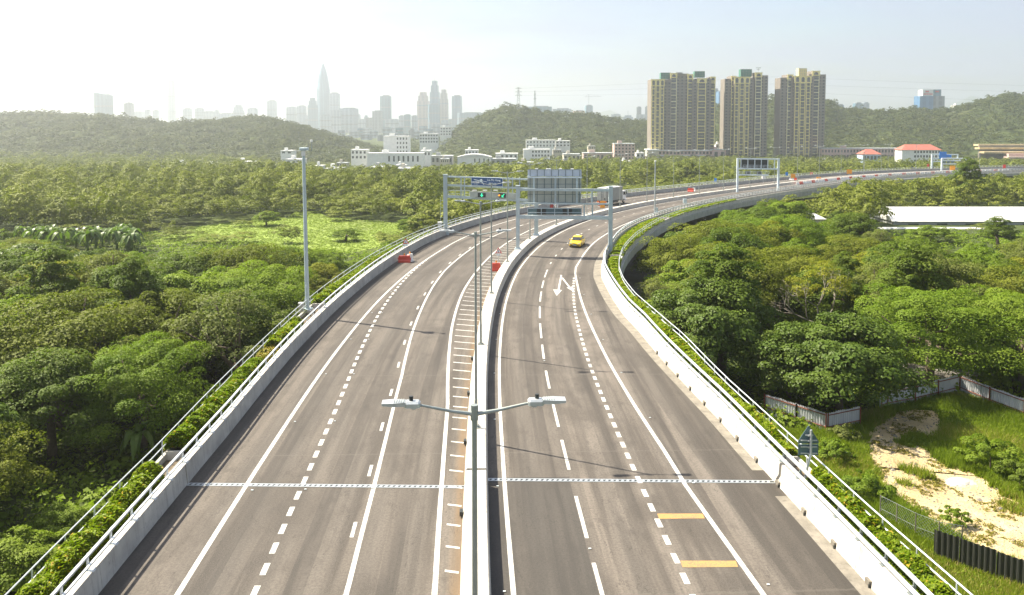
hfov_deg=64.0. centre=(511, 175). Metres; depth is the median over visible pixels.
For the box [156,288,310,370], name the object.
sparse tree
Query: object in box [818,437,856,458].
shrub
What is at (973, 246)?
bushy tree
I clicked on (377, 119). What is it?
skyscraper
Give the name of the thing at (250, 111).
skyscraper
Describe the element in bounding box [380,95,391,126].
skyscraper
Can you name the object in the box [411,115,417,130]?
skyscraper
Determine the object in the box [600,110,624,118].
mountain
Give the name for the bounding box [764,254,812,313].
broadleaf tree
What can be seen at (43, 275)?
broadleaf tree
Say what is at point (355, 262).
broadleaf tree
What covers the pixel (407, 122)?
skyscraper
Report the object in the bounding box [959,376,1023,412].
corrugated fence
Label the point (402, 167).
building
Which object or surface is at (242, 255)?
broadleaf tree
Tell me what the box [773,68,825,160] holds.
tower block
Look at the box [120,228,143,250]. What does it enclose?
banana plant
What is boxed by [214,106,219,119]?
skyscraper
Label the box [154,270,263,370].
broadleaf tree
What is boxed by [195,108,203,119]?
skyscraper
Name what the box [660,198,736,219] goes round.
hedge
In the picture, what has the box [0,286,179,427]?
broadleaf tree
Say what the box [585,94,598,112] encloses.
skyscraper
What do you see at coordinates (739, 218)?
broadleaf tree
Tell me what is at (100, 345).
broadleaf tree
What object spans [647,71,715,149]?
tower block
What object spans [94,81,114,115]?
skyscraper
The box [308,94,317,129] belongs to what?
skyscraper
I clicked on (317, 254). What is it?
feathery tree
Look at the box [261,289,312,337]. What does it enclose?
broadleaf tree
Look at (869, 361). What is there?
glossy tree
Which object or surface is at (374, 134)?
skyscraper
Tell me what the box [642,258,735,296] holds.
broadleaf tree
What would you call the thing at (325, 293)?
hedge
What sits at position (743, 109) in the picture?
tower block
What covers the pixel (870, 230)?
glossy tree
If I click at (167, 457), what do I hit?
planter
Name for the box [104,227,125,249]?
banana plant
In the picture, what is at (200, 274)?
broadleaf tree
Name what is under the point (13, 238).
broadleaf tree
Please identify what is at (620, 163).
street lamp
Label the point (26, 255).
feathery tree
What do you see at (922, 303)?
feathery tree
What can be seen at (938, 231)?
bushy tree
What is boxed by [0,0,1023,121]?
sky
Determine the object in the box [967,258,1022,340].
broadleaf tree
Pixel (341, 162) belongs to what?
building
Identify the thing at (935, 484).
dry weeds
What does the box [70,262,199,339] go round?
broadleaf tree
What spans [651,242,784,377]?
broadleaf tree
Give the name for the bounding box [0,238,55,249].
broadleaf tree
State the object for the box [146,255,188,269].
glossy tree
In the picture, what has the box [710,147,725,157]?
building
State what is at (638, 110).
skyscraper
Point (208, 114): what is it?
skyscraper
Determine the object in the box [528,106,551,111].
skyscraper
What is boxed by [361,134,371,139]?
skyscraper
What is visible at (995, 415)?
long grass
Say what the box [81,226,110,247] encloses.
banana plant
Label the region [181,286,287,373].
broadleaf tree
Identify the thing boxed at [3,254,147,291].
broadleaf tree
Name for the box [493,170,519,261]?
street lamp
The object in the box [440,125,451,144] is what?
building
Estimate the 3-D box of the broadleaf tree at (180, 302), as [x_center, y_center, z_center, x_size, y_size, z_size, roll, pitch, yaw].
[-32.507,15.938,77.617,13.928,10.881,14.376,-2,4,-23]
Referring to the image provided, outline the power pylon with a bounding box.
[515,87,521,108]
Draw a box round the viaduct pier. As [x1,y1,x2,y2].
[686,217,704,226]
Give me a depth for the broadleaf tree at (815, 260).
118.35 m
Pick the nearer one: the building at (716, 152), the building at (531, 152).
the building at (531, 152)
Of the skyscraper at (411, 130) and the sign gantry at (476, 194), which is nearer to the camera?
the sign gantry at (476, 194)
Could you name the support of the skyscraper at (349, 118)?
on the terrain at (194, 220)
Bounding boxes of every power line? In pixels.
[3,101,278,114]
[538,86,1018,91]
[543,79,1023,87]
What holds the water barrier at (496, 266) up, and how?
on the road at (322, 472)
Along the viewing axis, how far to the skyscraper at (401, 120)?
2587.90 m
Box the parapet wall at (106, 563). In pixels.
[50,165,1023,594]
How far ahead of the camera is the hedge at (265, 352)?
60.77 m
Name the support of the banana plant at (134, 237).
on the terrain at (194, 220)
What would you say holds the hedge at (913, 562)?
in the planter at (787, 459)
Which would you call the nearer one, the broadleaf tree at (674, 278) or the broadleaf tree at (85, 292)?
the broadleaf tree at (85, 292)
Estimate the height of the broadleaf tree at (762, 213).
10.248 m
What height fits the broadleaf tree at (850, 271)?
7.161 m
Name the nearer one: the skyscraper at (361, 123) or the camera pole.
the camera pole
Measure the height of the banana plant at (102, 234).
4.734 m
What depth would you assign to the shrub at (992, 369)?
82.00 m
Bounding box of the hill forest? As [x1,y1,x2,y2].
[0,90,1023,162]
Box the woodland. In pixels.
[0,150,1023,242]
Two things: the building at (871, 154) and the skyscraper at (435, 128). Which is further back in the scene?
the skyscraper at (435, 128)
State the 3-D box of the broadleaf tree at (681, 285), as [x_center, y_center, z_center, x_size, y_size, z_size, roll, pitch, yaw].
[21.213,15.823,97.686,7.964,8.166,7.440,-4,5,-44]
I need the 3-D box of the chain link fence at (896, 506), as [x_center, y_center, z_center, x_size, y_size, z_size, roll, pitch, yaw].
[25.285,21.769,51.180,0.668,1.757,5.130,-3,5,-38]
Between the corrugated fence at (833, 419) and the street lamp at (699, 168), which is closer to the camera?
the corrugated fence at (833, 419)
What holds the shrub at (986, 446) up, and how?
on the terrain at (194, 220)
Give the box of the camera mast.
[299,140,313,312]
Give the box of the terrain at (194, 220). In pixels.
[0,98,1023,594]
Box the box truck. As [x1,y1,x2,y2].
[597,186,626,202]
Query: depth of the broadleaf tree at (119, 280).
78.97 m
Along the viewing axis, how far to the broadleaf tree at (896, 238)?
151.17 m
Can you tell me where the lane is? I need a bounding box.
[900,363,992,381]
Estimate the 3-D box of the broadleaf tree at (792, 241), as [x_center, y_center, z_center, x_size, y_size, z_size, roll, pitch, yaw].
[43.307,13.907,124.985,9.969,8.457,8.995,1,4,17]
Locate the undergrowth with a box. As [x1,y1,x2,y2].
[0,226,1023,594]
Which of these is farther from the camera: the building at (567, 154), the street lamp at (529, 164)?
the building at (567, 154)
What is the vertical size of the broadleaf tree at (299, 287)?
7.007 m
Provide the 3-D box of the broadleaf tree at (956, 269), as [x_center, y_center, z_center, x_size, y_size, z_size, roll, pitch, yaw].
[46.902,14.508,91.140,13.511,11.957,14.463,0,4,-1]
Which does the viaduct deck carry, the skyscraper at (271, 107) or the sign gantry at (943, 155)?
the sign gantry at (943, 155)
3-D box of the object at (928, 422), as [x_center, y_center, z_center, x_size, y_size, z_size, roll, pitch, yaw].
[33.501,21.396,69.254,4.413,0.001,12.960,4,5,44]
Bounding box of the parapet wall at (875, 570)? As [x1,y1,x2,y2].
[601,168,1023,594]
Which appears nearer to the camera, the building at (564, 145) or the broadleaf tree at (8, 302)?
the broadleaf tree at (8, 302)
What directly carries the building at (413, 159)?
on the terrain at (194, 220)
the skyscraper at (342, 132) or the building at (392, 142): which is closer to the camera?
the building at (392, 142)
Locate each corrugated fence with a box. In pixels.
[764,394,860,428]
[880,375,961,405]
[934,529,1023,583]
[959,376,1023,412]
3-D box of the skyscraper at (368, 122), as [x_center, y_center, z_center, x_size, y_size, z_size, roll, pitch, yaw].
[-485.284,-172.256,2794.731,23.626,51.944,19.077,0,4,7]
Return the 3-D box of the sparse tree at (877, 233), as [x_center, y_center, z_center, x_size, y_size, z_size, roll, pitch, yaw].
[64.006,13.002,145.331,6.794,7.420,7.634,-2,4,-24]
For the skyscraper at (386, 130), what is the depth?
1940.23 m
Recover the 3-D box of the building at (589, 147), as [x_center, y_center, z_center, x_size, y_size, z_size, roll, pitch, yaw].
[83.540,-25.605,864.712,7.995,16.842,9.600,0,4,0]
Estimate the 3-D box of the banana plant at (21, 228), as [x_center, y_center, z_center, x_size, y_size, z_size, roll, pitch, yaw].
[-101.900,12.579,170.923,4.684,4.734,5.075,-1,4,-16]
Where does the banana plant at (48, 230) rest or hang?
on the terrain at (194, 220)
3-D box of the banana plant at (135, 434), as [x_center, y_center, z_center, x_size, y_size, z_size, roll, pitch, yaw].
[-27.898,20.309,61.551,2.844,3.736,3.081,3,5,34]
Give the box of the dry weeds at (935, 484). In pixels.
[872,409,1023,546]
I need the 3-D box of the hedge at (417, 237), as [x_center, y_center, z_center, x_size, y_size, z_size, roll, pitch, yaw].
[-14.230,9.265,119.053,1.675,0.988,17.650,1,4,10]
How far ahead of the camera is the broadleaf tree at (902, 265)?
87.83 m
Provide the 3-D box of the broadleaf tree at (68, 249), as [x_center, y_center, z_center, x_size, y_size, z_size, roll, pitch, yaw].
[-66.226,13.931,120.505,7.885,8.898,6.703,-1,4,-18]
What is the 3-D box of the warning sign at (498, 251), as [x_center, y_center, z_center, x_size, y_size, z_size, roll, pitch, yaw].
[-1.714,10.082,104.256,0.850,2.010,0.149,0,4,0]
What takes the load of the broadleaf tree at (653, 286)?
on the terrain at (194, 220)
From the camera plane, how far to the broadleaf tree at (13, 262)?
94.21 m
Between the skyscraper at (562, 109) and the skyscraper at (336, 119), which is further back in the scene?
the skyscraper at (336, 119)
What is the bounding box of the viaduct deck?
[621,172,1023,274]
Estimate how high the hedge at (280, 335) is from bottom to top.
1.048 m
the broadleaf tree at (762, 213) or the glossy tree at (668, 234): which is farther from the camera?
the broadleaf tree at (762, 213)
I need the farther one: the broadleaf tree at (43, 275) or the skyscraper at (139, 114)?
the skyscraper at (139, 114)
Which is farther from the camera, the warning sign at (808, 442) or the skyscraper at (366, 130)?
the skyscraper at (366, 130)
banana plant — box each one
[10,226,36,238]
[21,228,43,239]
[33,227,60,243]
[38,232,61,241]
[44,224,64,241]
[47,227,77,246]
[65,228,80,247]
[69,230,102,250]
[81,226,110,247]
[90,228,113,248]
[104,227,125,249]
[111,226,146,249]
[111,227,143,248]
[115,223,132,240]
[117,419,161,461]
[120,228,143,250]
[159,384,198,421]
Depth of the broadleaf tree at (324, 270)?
108.16 m
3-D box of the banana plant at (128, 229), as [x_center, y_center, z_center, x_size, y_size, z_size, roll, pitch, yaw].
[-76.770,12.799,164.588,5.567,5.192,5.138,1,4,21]
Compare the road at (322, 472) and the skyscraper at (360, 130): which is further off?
the skyscraper at (360, 130)
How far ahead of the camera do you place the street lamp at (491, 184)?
81.63 m
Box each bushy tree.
[0,524,65,592]
[16,503,103,548]
[251,211,281,225]
[327,228,365,240]
[642,299,671,312]
[903,225,960,239]
[955,243,994,262]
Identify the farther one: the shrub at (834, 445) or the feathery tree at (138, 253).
the feathery tree at (138, 253)
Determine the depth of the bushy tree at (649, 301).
87.93 m
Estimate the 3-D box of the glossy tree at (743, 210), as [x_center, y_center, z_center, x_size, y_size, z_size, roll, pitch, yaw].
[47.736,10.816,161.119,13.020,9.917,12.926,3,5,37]
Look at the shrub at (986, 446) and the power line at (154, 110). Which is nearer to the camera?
the shrub at (986, 446)
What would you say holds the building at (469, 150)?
on the terrain at (194, 220)
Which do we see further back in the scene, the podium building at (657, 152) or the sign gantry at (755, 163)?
the podium building at (657, 152)
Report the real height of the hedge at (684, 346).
1.119 m
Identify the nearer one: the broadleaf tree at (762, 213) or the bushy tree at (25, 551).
the bushy tree at (25, 551)
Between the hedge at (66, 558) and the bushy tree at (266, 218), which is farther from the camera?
the bushy tree at (266, 218)
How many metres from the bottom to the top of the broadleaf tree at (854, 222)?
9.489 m
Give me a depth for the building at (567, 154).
700.45 m
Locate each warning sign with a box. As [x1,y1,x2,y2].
[496,247,500,262]
[798,425,818,479]
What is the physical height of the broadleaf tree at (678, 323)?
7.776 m
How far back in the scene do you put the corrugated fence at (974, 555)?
47.11 m
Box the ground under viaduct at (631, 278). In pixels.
[623,230,682,296]
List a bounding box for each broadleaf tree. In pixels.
[0,237,28,246]
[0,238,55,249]
[0,245,88,342]
[0,248,35,284]
[0,260,89,299]
[0,270,40,307]
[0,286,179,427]
[0,293,69,381]
[0,345,135,464]
[0,385,37,419]
[0,420,59,499]
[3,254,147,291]
[46,240,76,258]
[63,250,162,304]
[69,338,120,394]
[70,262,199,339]
[71,283,96,337]
[83,255,170,334]
[93,249,106,255]
[93,287,243,386]
[118,339,207,410]
[144,254,158,261]
[149,248,234,276]
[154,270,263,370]
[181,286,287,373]
[196,243,319,290]
[196,265,226,286]
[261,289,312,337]
[270,246,321,286]
[288,282,313,296]
[301,262,349,294]
[319,251,358,275]
[341,260,364,271]
[396,218,423,235]
[630,234,711,277]
[633,247,665,272]
[634,276,672,302]
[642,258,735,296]
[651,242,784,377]
[656,313,715,357]
[664,223,772,257]
[669,275,696,290]
[676,240,806,308]
[681,218,793,261]
[688,227,774,286]
[712,210,759,222]
[727,216,762,226]
[739,245,836,323]
[740,206,786,214]
[741,207,798,235]
[753,220,806,244]
[754,200,786,206]
[762,265,879,325]
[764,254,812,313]
[767,201,827,229]
[781,237,823,260]
[794,230,842,258]
[806,257,831,296]
[815,234,893,263]
[817,212,886,243]
[824,211,842,221]
[825,261,865,309]
[828,251,868,310]
[852,251,880,302]
[858,238,972,303]
[863,240,956,359]
[867,252,999,353]
[889,236,914,248]
[923,256,987,338]
[943,247,1004,265]
[946,157,990,206]
[947,265,1023,345]
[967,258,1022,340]
[976,216,1023,248]
[994,241,1022,257]
[996,238,1023,263]
[1008,258,1023,269]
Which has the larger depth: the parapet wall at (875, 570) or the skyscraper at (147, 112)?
the skyscraper at (147, 112)
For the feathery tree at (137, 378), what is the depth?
61.58 m
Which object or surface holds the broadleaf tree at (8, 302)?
on the terrain at (194, 220)
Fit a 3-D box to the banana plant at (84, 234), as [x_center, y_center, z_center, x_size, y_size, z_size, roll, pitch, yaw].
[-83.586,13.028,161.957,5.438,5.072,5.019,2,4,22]
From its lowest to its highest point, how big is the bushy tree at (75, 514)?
2.548 m
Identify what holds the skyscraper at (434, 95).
on the terrain at (194, 220)
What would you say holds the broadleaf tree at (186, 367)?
on the terrain at (194, 220)
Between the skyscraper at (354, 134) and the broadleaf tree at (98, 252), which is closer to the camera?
the broadleaf tree at (98, 252)
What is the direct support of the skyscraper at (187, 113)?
on the terrain at (194, 220)
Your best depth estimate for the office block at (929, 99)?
1495.96 m
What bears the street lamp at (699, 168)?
on the median barrier at (483, 351)
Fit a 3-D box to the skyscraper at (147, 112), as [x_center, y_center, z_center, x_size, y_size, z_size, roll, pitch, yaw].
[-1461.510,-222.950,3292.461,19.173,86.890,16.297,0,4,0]
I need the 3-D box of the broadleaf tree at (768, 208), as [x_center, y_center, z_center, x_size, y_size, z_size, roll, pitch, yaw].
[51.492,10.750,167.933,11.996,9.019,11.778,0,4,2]
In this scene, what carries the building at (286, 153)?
on the terrain at (194, 220)
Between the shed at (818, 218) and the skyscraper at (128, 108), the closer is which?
the shed at (818, 218)
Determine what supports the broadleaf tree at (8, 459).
on the terrain at (194, 220)
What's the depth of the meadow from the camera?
191.67 m
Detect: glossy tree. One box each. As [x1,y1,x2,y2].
[0,243,107,264]
[0,402,23,484]
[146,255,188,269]
[647,275,781,369]
[658,227,703,262]
[720,206,772,219]
[731,326,849,397]
[750,310,937,410]
[841,226,898,245]
[1016,271,1023,297]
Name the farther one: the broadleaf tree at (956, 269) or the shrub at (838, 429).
the broadleaf tree at (956, 269)
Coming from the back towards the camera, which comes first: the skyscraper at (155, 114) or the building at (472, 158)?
the skyscraper at (155, 114)
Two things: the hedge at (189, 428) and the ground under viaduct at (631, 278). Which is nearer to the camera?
the hedge at (189, 428)
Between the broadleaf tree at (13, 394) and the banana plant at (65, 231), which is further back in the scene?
the banana plant at (65, 231)
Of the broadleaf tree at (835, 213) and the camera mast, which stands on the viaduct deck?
the camera mast
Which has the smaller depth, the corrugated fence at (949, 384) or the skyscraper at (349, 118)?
the corrugated fence at (949, 384)
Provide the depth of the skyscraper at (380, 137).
1592.78 m
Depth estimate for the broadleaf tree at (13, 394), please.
61.45 m
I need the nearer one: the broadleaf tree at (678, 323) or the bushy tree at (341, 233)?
the broadleaf tree at (678, 323)
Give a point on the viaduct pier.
(692, 222)
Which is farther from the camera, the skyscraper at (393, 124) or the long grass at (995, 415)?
the skyscraper at (393, 124)
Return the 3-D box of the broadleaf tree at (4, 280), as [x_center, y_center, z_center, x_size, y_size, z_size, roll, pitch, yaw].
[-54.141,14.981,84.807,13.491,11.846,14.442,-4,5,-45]
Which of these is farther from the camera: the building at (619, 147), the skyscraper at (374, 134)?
the skyscraper at (374, 134)
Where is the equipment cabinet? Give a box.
[298,298,304,312]
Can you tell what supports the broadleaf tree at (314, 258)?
on the terrain at (194, 220)
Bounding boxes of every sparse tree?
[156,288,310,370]
[751,291,775,317]
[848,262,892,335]
[862,229,897,246]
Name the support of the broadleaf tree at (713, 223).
on the terrain at (194, 220)
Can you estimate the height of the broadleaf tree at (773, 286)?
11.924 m
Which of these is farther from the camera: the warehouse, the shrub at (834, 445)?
the warehouse
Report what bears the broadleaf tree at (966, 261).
on the terrain at (194, 220)
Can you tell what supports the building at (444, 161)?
on the terrain at (194, 220)
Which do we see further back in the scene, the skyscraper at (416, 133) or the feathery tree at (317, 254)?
the skyscraper at (416, 133)
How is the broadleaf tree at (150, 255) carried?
on the terrain at (194, 220)
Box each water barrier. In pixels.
[398,253,410,262]
[407,252,413,261]
[492,261,500,270]
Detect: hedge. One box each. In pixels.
[15,459,164,594]
[163,357,264,451]
[255,345,278,362]
[264,316,303,347]
[311,246,399,303]
[395,231,433,248]
[607,256,799,456]
[609,217,664,256]
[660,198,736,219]
[806,466,955,594]
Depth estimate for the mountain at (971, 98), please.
6655.13 m
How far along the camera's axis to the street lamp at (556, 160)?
137.72 m
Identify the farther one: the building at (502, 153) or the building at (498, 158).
the building at (502, 153)
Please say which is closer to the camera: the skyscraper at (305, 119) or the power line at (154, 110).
the power line at (154, 110)
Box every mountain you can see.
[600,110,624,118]
[947,96,979,107]
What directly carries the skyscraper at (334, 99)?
on the terrain at (194, 220)
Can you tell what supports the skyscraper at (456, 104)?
on the terrain at (194, 220)
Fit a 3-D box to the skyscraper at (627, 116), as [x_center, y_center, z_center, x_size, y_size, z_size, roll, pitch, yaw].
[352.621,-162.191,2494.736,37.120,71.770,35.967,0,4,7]
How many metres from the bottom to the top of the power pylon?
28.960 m
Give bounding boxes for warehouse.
[869,207,1023,224]
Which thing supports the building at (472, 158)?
on the terrain at (194, 220)
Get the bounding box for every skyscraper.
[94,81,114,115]
[124,92,141,117]
[134,111,144,118]
[144,109,150,118]
[152,110,159,119]
[167,80,175,121]
[183,108,191,123]
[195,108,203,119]
[203,111,213,120]
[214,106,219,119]
[219,113,232,118]
[232,101,244,115]
[247,108,257,116]
[267,100,276,118]
[286,106,296,122]
[297,105,306,124]
[304,115,307,124]
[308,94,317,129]
[317,63,329,129]
[320,115,331,131]
[329,84,344,114]
[331,109,340,132]
[338,130,345,135]
[339,108,358,132]
[350,131,358,137]
[358,119,365,127]
[358,128,362,136]
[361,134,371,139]
[363,128,372,133]
[365,118,371,127]
[370,131,378,137]
[372,110,382,132]
[377,127,383,140]
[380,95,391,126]
[383,127,391,135]
[385,119,398,131]
[396,128,403,135]
[398,115,403,132]
[404,114,410,132]
[408,122,414,137]
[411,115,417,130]
[414,131,419,138]
[417,92,429,130]
[419,126,426,132]
[428,104,439,128]
[430,77,439,103]
[431,124,440,132]
[440,89,448,123]
[441,120,449,126]
[452,95,461,129]
[457,112,482,124]
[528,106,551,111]
[552,108,570,116]
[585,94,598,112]
[622,115,633,119]
[636,107,640,114]
[636,114,646,120]
[716,90,719,103]
[853,102,862,109]
[863,102,869,113]
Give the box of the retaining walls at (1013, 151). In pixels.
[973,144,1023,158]
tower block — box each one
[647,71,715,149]
[719,69,767,156]
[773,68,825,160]
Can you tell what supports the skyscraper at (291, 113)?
on the terrain at (194, 220)
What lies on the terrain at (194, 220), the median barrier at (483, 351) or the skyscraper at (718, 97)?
the skyscraper at (718, 97)
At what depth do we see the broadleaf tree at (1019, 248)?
117.58 m
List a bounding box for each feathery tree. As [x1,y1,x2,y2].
[0,252,72,294]
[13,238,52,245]
[64,330,222,453]
[105,250,159,268]
[200,259,317,356]
[268,249,333,276]
[732,214,837,257]
[845,282,1023,381]
[922,283,1023,393]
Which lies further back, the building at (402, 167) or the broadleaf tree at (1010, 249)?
the building at (402, 167)
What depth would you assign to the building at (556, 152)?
800.26 m
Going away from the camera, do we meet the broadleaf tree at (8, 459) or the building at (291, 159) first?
the broadleaf tree at (8, 459)
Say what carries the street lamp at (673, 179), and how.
on the median barrier at (483, 351)
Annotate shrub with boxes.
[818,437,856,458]
[826,422,862,440]
[839,468,897,498]
[938,505,972,527]
[953,433,1023,469]
[974,367,998,379]
[981,362,1021,388]
[991,459,1023,486]
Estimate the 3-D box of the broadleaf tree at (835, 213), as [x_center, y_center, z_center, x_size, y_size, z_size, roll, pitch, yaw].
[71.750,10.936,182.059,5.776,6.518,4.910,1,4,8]
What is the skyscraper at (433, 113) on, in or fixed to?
on the terrain at (194, 220)
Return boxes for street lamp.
[381,393,565,594]
[440,228,510,428]
[454,199,505,344]
[472,181,510,293]
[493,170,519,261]
[518,162,539,238]
[545,158,564,224]
[612,153,628,205]
[667,150,677,196]
[693,149,702,189]
[721,149,726,189]
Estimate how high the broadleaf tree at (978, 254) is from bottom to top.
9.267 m
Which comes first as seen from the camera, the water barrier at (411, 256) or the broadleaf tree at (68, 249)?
the water barrier at (411, 256)
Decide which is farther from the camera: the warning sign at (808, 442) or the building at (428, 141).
the building at (428, 141)
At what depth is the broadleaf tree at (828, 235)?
136.34 m
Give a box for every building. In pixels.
[280,148,296,160]
[285,155,306,163]
[337,159,349,166]
[351,146,369,167]
[367,150,424,168]
[383,133,410,151]
[398,163,410,171]
[419,132,438,152]
[420,147,431,166]
[431,152,453,167]
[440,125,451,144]
[440,155,449,166]
[458,153,491,165]
[465,147,478,153]
[491,155,515,165]
[495,150,517,160]
[523,146,549,162]
[526,138,555,155]
[552,147,561,157]
[555,138,569,155]
[562,151,579,160]
[582,150,612,160]
[587,144,594,151]
[612,141,634,159]
[635,150,643,158]
[644,149,711,157]
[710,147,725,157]
[819,146,894,158]
[856,149,880,162]
[895,144,940,162]
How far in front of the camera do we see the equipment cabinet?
75.13 m
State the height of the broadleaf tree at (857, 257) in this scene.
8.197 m
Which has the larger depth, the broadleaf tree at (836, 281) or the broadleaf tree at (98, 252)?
the broadleaf tree at (98, 252)
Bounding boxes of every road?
[98,170,943,594]
[487,174,914,594]
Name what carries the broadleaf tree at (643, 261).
on the terrain at (194, 220)
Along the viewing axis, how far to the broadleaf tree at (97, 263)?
89.06 m
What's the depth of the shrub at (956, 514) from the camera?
52.68 m
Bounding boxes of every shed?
[810,213,824,225]
[878,227,985,228]
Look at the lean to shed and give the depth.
199.18 m
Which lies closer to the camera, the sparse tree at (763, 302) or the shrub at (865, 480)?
the shrub at (865, 480)
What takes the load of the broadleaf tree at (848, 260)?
on the terrain at (194, 220)
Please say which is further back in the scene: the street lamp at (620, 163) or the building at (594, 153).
the building at (594, 153)
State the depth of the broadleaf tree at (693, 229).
124.47 m
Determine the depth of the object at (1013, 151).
765.87 m
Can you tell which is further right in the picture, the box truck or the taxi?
the box truck
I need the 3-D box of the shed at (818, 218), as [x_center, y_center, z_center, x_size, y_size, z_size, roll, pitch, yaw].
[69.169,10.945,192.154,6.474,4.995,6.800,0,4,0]
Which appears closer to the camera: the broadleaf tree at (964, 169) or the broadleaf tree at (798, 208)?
the broadleaf tree at (798, 208)
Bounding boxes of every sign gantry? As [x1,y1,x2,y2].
[440,174,539,235]
[515,168,616,254]
[736,158,779,191]
[931,152,958,167]
[941,158,965,170]
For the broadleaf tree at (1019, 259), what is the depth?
105.95 m
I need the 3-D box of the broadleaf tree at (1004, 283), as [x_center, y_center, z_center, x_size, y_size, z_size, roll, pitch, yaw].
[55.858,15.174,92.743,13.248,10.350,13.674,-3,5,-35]
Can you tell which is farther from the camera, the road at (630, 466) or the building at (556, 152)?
the building at (556, 152)
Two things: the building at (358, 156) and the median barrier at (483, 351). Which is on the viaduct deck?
the median barrier at (483, 351)
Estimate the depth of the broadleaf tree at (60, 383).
60.33 m
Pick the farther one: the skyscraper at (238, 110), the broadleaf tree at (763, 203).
the skyscraper at (238, 110)
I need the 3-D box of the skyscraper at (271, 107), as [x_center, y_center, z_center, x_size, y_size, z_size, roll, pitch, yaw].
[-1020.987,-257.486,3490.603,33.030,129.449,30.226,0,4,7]
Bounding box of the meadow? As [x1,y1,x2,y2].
[143,211,411,251]
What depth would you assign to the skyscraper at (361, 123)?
2683.51 m
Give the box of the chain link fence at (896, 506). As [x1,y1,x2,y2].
[880,495,962,538]
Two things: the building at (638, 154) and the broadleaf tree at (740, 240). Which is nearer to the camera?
the broadleaf tree at (740, 240)
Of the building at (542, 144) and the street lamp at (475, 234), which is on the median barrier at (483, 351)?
the street lamp at (475, 234)
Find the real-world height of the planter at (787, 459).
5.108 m
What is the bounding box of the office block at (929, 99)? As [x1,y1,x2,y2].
[914,90,944,113]
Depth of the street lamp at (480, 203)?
62.97 m
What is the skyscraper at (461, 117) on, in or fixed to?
on the terrain at (194, 220)
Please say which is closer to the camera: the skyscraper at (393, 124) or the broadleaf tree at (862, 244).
the broadleaf tree at (862, 244)
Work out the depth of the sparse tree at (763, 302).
90.92 m
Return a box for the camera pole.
[650,160,659,216]
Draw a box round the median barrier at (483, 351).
[460,169,1023,594]
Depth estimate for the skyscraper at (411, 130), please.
1841.75 m
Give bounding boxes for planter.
[5,173,796,594]
[606,176,972,594]
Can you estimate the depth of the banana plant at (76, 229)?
167.49 m
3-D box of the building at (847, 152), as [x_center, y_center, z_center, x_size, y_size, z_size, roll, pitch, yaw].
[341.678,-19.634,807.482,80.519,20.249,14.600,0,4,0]
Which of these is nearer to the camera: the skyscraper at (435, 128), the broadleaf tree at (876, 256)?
the broadleaf tree at (876, 256)
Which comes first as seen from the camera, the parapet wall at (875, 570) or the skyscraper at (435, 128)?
the parapet wall at (875, 570)
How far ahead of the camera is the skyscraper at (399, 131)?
1890.48 m
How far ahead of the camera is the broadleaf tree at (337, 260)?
127.97 m
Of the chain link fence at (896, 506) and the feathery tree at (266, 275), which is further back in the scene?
the feathery tree at (266, 275)
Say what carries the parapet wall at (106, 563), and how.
on the viaduct deck
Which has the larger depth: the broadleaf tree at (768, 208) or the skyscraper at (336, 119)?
the skyscraper at (336, 119)
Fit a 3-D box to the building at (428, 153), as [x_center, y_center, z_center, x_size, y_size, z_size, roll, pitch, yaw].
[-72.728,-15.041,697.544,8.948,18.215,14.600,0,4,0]
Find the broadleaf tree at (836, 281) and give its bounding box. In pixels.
[772,260,864,325]
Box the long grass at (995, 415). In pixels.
[776,389,1023,594]
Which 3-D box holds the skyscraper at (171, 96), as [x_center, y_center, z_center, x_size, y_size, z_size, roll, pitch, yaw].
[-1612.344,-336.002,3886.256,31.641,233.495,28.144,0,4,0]
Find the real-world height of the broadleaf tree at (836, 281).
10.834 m
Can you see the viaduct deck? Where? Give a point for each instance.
(634, 250)
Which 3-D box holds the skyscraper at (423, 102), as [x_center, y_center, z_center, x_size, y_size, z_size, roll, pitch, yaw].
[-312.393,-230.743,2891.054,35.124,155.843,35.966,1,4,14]
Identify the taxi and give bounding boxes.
[569,234,584,246]
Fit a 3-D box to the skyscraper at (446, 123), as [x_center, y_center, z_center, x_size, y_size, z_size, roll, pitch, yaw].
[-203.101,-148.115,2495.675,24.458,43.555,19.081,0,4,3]
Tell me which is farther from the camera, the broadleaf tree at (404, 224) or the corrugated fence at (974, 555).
the broadleaf tree at (404, 224)
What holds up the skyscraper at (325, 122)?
on the terrain at (194, 220)

